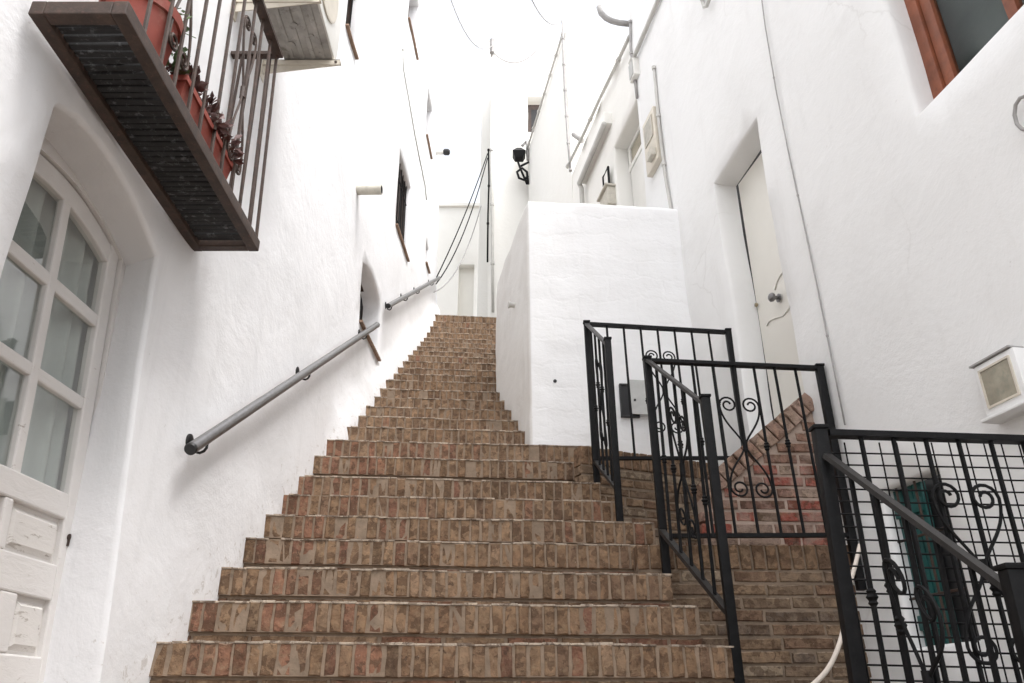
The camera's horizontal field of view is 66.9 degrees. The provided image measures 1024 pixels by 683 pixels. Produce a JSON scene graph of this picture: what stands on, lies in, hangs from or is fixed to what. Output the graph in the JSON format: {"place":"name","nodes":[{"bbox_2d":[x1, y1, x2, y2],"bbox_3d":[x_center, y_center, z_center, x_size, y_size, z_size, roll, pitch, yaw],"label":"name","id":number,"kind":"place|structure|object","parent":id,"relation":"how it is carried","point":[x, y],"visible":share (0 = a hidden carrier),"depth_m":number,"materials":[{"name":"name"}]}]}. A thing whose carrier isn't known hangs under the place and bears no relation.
{"place":"outdoors","nodes":[
{"label":"outdoors","id":0,"kind":"place"},
{"bbox_2d":[439,0,629,202],"label":"sky","id":1,"kind":"structure","parent":0,"point":[503,20],"materials":[{"name":"white"}]},
{"bbox_2d":[574,446,718,545],"bbox_3d":[1.245,1.210,4.741,1.710,1.105,1.000,0,-25,0],"label":"landing","id":2,"kind":"object","parent":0,"point":[638,493],"visible":0.14,"depth_m":4.88,"materials":[{"name":"brick"}]},
{"bbox_2d":[583,320,745,521],"bbox_3d":[0.979,0.433,4.696,0.997,1.495,0.536,0,-25,0],"label":"railing","id":3,"kind":"object","parent":2,"relation":"on","point":[614,458],"visible":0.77,"depth_m":4.86,"materials":[{"name":"black metal"}]},
{"bbox_2d":[633,544,871,682],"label":"landing","id":4,"kind":"object","parent":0,"point":[787,615],"visible":0.45,"depth_m":3.62,"materials":[{"name":"brick"}]},
{"bbox_2d":[690,392,827,545],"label":"brick wall","id":5,"kind":"structure","parent":4,"relation":"on","point":[786,494],"depth_m":3.94,"materials":[{"name":"red brick"}]},
{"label":"path","id":6,"kind":"structure","parent":0,"visible":0},
{"bbox_2d":[628,0,1023,682],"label":"white house","id":7,"kind":"structure","parent":6,"relation":"on","point":[904,138],"depth_m":3.77,"materials":[{"name":"paint"}]},
{"bbox_2d":[628,19,637,98],"bbox_3d":[1.222,-2.853,7.849,0.041,1.050,0.082,5,-26,-9],"label":"wall cable","id":8,"kind":"object","parent":7,"relation":"attached to","point":[631,54],"depth_m":7.93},
{"bbox_2d":[628,57,639,83],"bbox_3d":[1.220,-2.706,7.734,0.078,0.220,0.142,5,-26,-9],"label":"junction box","id":9,"kind":"object","parent":7,"relation":"attached to","point":[634,69],"visible":0.98,"depth_m":7.68,"materials":[{"name":"white plastic"}]},
{"bbox_2d":[628,0,659,63],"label":"roof pipe","id":10,"kind":"object","parent":7,"relation":"attached to","point":[646,26],"visible":0.8,"depth_m":7.41,"materials":[{"name":"grey metal"}]},
{"bbox_2d":[642,106,661,177],"bbox_3d":[1.252,-1.811,7.019,0.110,0.585,0.285,5,-26,-9],"label":"electric cabinet","id":11,"kind":"object","parent":7,"relation":"attached to","point":[653,159],"visible":0.92,"depth_m":6.95,"materials":[{"name":"beige metal"}]},
{"bbox_2d":[652,65,672,208],"bbox_3d":[1.314,-1.315,6.561,0.041,2.729,0.109,5,-26,-9],"label":"wall conduit","id":12,"kind":"object","parent":7,"relation":"attached to","point":[663,162],"depth_m":6.81,"materials":[{"name":"white plastic"}]},
{"bbox_2d":[700,0,710,8],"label":"wall bracket","id":13,"kind":"object","parent":7,"relation":"attached to","point":[704,6],"depth_m":5.93,"materials":[{"name":"white metal"}]},
{"bbox_2d":[736,150,803,419],"bbox_3d":[1.700,-0.403,4.940,0.165,2.181,0.876,5,-26,-9],"label":"door","id":14,"kind":"structure","parent":7,"relation":"in","point":[772,304],"depth_m":5.06,"materials":[{"name":"white paint"}]},
{"bbox_2d":[761,0,845,424],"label":"wall cable","id":15,"kind":"object","parent":7,"relation":"attached to","point":[827,336],"depth_m":4.31,"materials":[{"name":"white plastic"}]},
{"bbox_2d":[893,475,978,645],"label":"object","id":16,"kind":"structure","parent":7,"relation":"in","point":[914,496],"depth_m":3.26,"materials":[{"name":"green metal"}]},
{"bbox_2d":[904,0,1023,98],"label":"window","id":17,"kind":"structure","parent":7,"relation":"in","point":[949,34],"depth_m":3.58,"materials":[{"name":"brown wood"}]},
{"bbox_2d":[969,345,1023,423],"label":"meter cabinet","id":18,"kind":"object","parent":7,"relation":"attached to","point":[999,373],"visible":1,"depth_m":2.81,"materials":[{"name":"white plastic"}]},
{"bbox_2d":[1012,95,1023,130],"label":"wall hook","id":19,"kind":"object","parent":7,"relation":"attached to","point":[1015,117],"depth_m":2.88,"materials":[{"name":"white metal"}]},
{"bbox_2d":[808,424,1023,682],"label":"railing","id":20,"kind":"object","parent":6,"relation":"on","point":[1006,582],"visible":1,"depth_m":2.09,"materials":[{"name":"black metal"}]},
{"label":"ground","id":21,"kind":"structure","parent":0,"visible":0},
{"bbox_2d":[0,0,444,682],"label":"white house","id":22,"kind":"structure","parent":21,"relation":"on","point":[166,286],"depth_m":2.96,"materials":[{"name":"paint"}]},
{"bbox_2d":[0,154,117,682],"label":"door","id":23,"kind":"structure","parent":22,"relation":"in","point":[57,278],"depth_m":2.58,"materials":[{"name":"beige paint"}]},
{"bbox_2d":[98,0,195,74],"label":"flower pot","id":24,"kind":"object","parent":22,"relation":"on","point":[157,21],"visible":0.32,"depth_m":2.45,"materials":[{"name":"red ceramic"}]},
{"bbox_2d":[166,63,243,179],"bbox_3d":[-1.157,-0.782,2.827,0.242,0.294,0.586,-3,-26,6],"label":"planter box","id":25,"kind":"object","parent":22,"relation":"on","point":[183,84],"visible":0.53,"depth_m":2.81,"materials":[{"name":"red ceramic"}]},
{"bbox_2d":[184,322,379,454],"bbox_3d":[-1.222,0.138,4.815,0.094,2.107,3.069,-1,-26,2],"label":"handrail","id":26,"kind":"object","parent":22,"relation":"attached to","point":[192,446],"visible":1,"depth_m":3.76,"materials":[{"name":"metal"}]},
{"bbox_2d":[230,0,340,81],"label":"wall bracket","id":27,"kind":"object","parent":22,"relation":"attached to","point":[285,65],"depth_m":4.12,"materials":[{"name":"white metal"}]},
{"bbox_2d":[267,0,343,58],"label":"air conditioner","id":28,"kind":"object","parent":27,"relation":"on","point":[309,31],"visible":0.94,"depth_m":4.00,"materials":[{"name":"white metal"}]},
{"bbox_2d":[345,0,358,59],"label":"window","id":29,"kind":"structure","parent":22,"relation":"in","point":[350,2],"depth_m":6.34,"materials":[{"name":"brown metal"}]},
{"bbox_2d":[356,185,382,194],"bbox_3d":[-1.172,-1.230,6.285,0.234,0.087,0.082,-1,-26,3],"label":"drain spout","id":30,"kind":"object","parent":22,"relation":"attached to","point":[369,189],"visible":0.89,"depth_m":6.25,"materials":[{"name":"beige ceramic"}]},
{"bbox_2d":[359,284,380,360],"bbox_3d":[-1.294,-0.279,6.692,0.235,0.740,0.887,-1,-26,3],"label":"window","id":31,"kind":"structure","parent":22,"relation":"in","point":[361,322],"depth_m":6.75,"materials":[{"name":"brown metal"}]},
{"bbox_2d":[395,164,409,261],"bbox_3d":[-1.246,-1.508,8.588,0.170,1.110,0.841,-1,-26,2],"label":"window","id":32,"kind":"structure","parent":22,"relation":"in","point":[401,205],"depth_m":8.68,"materials":[{"name":"brown metal"}]},
{"bbox_2d":[385,276,440,309],"bbox_3d":[-1.118,-0.618,9.127,0.096,2.267,3.346,-1,-26,2],"label":"handrail","id":33,"kind":"object","parent":22,"relation":"attached to","point":[391,304],"visible":1,"depth_m":8.26,"materials":[{"name":"metal"}]},
{"bbox_2d":[408,10,418,59],"bbox_3d":[-1.318,-4.184,9.849,0.222,0.964,0.671,-1,-26,2],"label":"window","id":34,"kind":"structure","parent":22,"relation":"in","point":[409,20],"depth_m":9.62,"materials":[{"name":"brown metal"}]},
{"bbox_2d":[402,49,426,199],"bbox_3d":[-1.189,-2.605,9.580,0.024,0.605,2.066,-1,-26,2],"label":"wall cable","id":35,"kind":"object","parent":22,"relation":"attached to","point":[413,122],"depth_m":9.37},
{"bbox_2d":[425,262,430,273],"bbox_3d":[-1.192,-0.979,10.312,0.178,0.019,0.287,-1,-26,2],"label":"window","id":36,"kind":"structure","parent":22,"relation":"in","point":[427,265],"depth_m":10.30,"materials":[{"name":"brown metal"}]},
{"bbox_2d":[426,134,432,158],"bbox_3d":[-1.227,-2.713,10.823,0.181,0.019,0.517,-1,-26,2],"label":"window","id":37,"kind":"structure","parent":22,"relation":"in","point":[427,137],"depth_m":10.80,"materials":[{"name":"brown metal"}]},
{"bbox_2d":[435,149,449,154],"bbox_3d":[-1.056,-2.859,11.696,0.244,0.102,0.102,0,-25,0],"label":"floodlight","id":38,"kind":"object","parent":22,"relation":"attached to","point":[442,151],"visible":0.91,"depth_m":11.67,"materials":[{"name":"metal"}]},
{"bbox_2d":[434,206,480,292],"bbox_3d":[-0.843,-1.667,12.949,0.017,3.702,3.212,-4,-26,8],"label":"overhead wire","id":39,"kind":"object","parent":22,"relation":"attached to","point":[464,253],"visible":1,"depth_m":13.07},
{"bbox_2d":[436,153,487,283],"bbox_3d":[-0.760,-2.115,12.534,0.016,3.701,1.825,-9,-27,18],"label":"cable bundle","id":40,"kind":"object","parent":22,"relation":"attached to","point":[462,221],"visible":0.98,"depth_m":12.41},
{"bbox_2d":[149,314,733,682],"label":"stairway","id":41,"kind":"object","parent":21,"relation":"on","point":[438,520],"visible":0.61,"depth_m":3.51,"materials":[{"name":"brick"}]},
{"bbox_2d":[496,201,704,461],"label":"white block","id":42,"kind":"structure","parent":41,"relation":"on","point":[568,269],"depth_m":5.92,"materials":[{"name":"white paint"}]},
{"bbox_2d":[508,301,514,307],"bbox_3d":[0.019,-0.299,6.388,0.102,0.059,0.059,5,-26,-10],"label":"drain spout","id":43,"kind":"object","parent":42,"relation":"attached to","point":[511,304],"visible":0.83,"depth_m":6.37,"materials":[{"name":"white plastic"}]},
{"bbox_2d":[619,380,647,417],"bbox_3d":[0.886,0.407,5.541,0.232,0.281,0.060,-2,-26,5],"label":"meter box","id":44,"kind":"object","parent":42,"relation":"attached to","point":[638,397],"visible":0.8,"depth_m":5.52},
{"bbox_2d":[572,34,645,206],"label":"white house","id":45,"kind":"structure","parent":41,"relation":"on","point":[620,155],"depth_m":8.38,"materials":[{"name":"paint"}]},
{"bbox_2d":[577,112,611,202],"bbox_3d":[0.958,-1.270,8.666,0.128,2.353,1.130,5,-26,-9],"label":"rain gutter","id":46,"kind":"object","parent":45,"relation":"attached to","point":[598,139],"visible":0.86,"depth_m":9.04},
{"bbox_2d":[565,35,628,168],"bbox_3d":[0.980,-2.754,9.211,0.060,0.371,2.586,5,-26,-9],"label":"roof pipe","id":47,"kind":"object","parent":45,"relation":"attached to","point":[617,62],"visible":0.94,"depth_m":8.98,"materials":[{"name":"grey metal"}]},
{"bbox_2d":[602,166,609,185],"bbox_3d":[1.060,-1.733,8.474,0.082,0.302,0.206,5,-26,-9],"label":"wall lantern","id":48,"kind":"object","parent":45,"relation":"attached to","point":[606,177],"depth_m":8.48,"materials":[{"name":"black paint"}]},
{"bbox_2d":[597,183,616,204],"bbox_3d":[1.026,-1.512,8.364,0.130,0.242,0.325,5,-26,-9],"label":"wall box","id":49,"kind":"object","parent":45,"relation":"attached to","point":[607,195],"visible":0.74,"depth_m":8.27,"materials":[{"name":"beige plastic"}]},
{"bbox_2d":[596,5,628,26],"bbox_3d":[1.072,-3.444,8.207,0.350,0.287,0.061,0,-25,0],"label":"drain spout","id":50,"kind":"object","parent":45,"relation":"attached to","point":[603,15],"visible":0.9,"depth_m":8.16,"materials":[{"name":"grey metal"}]},
{"bbox_2d":[627,125,645,206],"bbox_3d":[1.362,-1.482,7.748,0.055,1.747,0.829,5,-26,-9],"label":"door","id":51,"kind":"structure","parent":45,"relation":"in","point":[636,168],"depth_m":8.11,"materials":[{"name":"white wood"}]},
{"bbox_2d":[642,355,866,682],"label":"railing","id":52,"kind":"object","parent":41,"relation":"on","point":[726,604],"visible":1,"depth_m":3.68,"materials":[{"name":"black metal"}]},
{"bbox_2d":[811,543,860,682],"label":"hose","id":53,"kind":"object","parent":52,"relation":"attached to","point":[824,673],"visible":0.66,"depth_m":2.88,"materials":[{"name":"white plastic"}]},
{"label":"path","id":54,"kind":"structure","parent":0,"visible":0},
{"bbox_2d":[436,203,479,315],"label":"white house","id":55,"kind":"structure","parent":54,"relation":"on","point":[457,293],"depth_m":17.53,"materials":[{"name":"paint"}]},
{"bbox_2d":[458,269,473,315],"bbox_3d":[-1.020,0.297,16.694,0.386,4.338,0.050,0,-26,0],"label":"door","id":56,"kind":"structure","parent":55,"relation":"in","point":[466,276],"depth_m":17.33,"materials":[{"name":"white paint"}]},
{"bbox_2d":[477,40,500,316],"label":"white wall","id":57,"kind":"structure","parent":54,"relation":"on","point":[483,277],"depth_m":15.44,"materials":[{"name":"white paint"}]},
{"bbox_2d":[488,42,560,316],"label":"white house","id":58,"kind":"structure","parent":54,"relation":"on","point":[517,90],"depth_m":14.47,"materials":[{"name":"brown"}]},
{"bbox_2d":[490,148,493,312],"bbox_3d":[-0.348,-1.995,13.393,0.118,3.352,0.066,0,-25,0],"label":"downpipe","id":59,"kind":"object","parent":58,"relation":"attached to","point":[492,232],"visible":1,"depth_m":13.30,"materials":[{"name":"white metal"}]},
{"bbox_2d":[487,148,489,261],"bbox_3d":[-0.420,-2.423,13.609,0.062,2.394,0.045,0,-25,0],"label":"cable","id":60,"kind":"object","parent":59,"relation":"attached to","point":[488,149],"visible":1,"depth_m":13.57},
{"bbox_2d":[489,38,494,56],"bbox_3d":[-0.393,-5.772,15.249,0.104,0.376,0.157,0,-25,0],"label":"insulator","id":61,"kind":"object","parent":58,"relation":"attached to","point":[492,44],"visible":0.98,"depth_m":15.20,"materials":[{"name":"grey ceramic"}]},
{"bbox_2d":[451,0,491,48],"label":"overhead wire","id":62,"kind":"object","parent":61,"relation":"attached to","point":[464,30],"visible":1,"depth_m":12.92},
{"bbox_2d":[493,38,545,62],"bbox_3d":[0.146,-5.699,15.171,1.070,0.670,0.017,0,-25,0],"label":"overhead wire","id":63,"kind":"object","parent":61,"relation":"attached to","point":[522,60],"visible":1,"depth_m":15.08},
{"bbox_2d":[528,105,541,131],"bbox_3d":[0.458,-4.170,14.677,0.345,0.776,0.056,0,-26,0],"label":"window","id":64,"kind":"structure","parent":58,"relation":"in","point":[532,109],"depth_m":14.71,"materials":[{"name":"grey glass"}]},
{"bbox_2d":[528,29,625,202],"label":"white house","id":65,"kind":"structure","parent":54,"relation":"on","point":[590,58],"depth_m":11.43,"materials":[{"name":"white paint"}]},
{"bbox_2d":[513,140,528,184],"bbox_3d":[0.162,-3.189,13.777,0.305,0.968,0.230,0,-25,0],"label":"street lamp","id":66,"kind":"object","parent":65,"relation":"attached to","point":[518,154],"visible":0.99,"depth_m":13.75,"materials":[{"name":"black metal"}]},
{"bbox_2d":[525,32,561,153],"bbox_3d":[0.503,-3.991,12.749,0.054,0.054,2.792,5,-26,-9],"label":"roof cable","id":67,"kind":"object","parent":65,"relation":"attached to","point":[545,89],"visible":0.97,"depth_m":12.58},
{"bbox_2d":[561,19,571,171],"bbox_3d":[0.760,-3.515,10.902,0.047,2.874,0.184,5,-26,-9],"label":"wall cable","id":68,"kind":"object","parent":65,"relation":"attached to","point":[565,99],"depth_m":10.92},
{"bbox_2d":[532,0,561,24],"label":"overhead wire","id":69,"kind":"object","parent":68,"relation":"attached to","point":[543,17],"visible":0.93,"depth_m":9.89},
{"bbox_2d":[571,132,584,142],"bbox_3d":[0.894,-2.762,10.496,0.205,0.242,0.067,-21,-33,37],"label":"drain spout","id":70,"kind":"object","parent":65,"relation":"attached to","point":[575,135],"visible":0.88,"depth_m":10.48,"materials":[{"name":"white plastic"}]}
]}

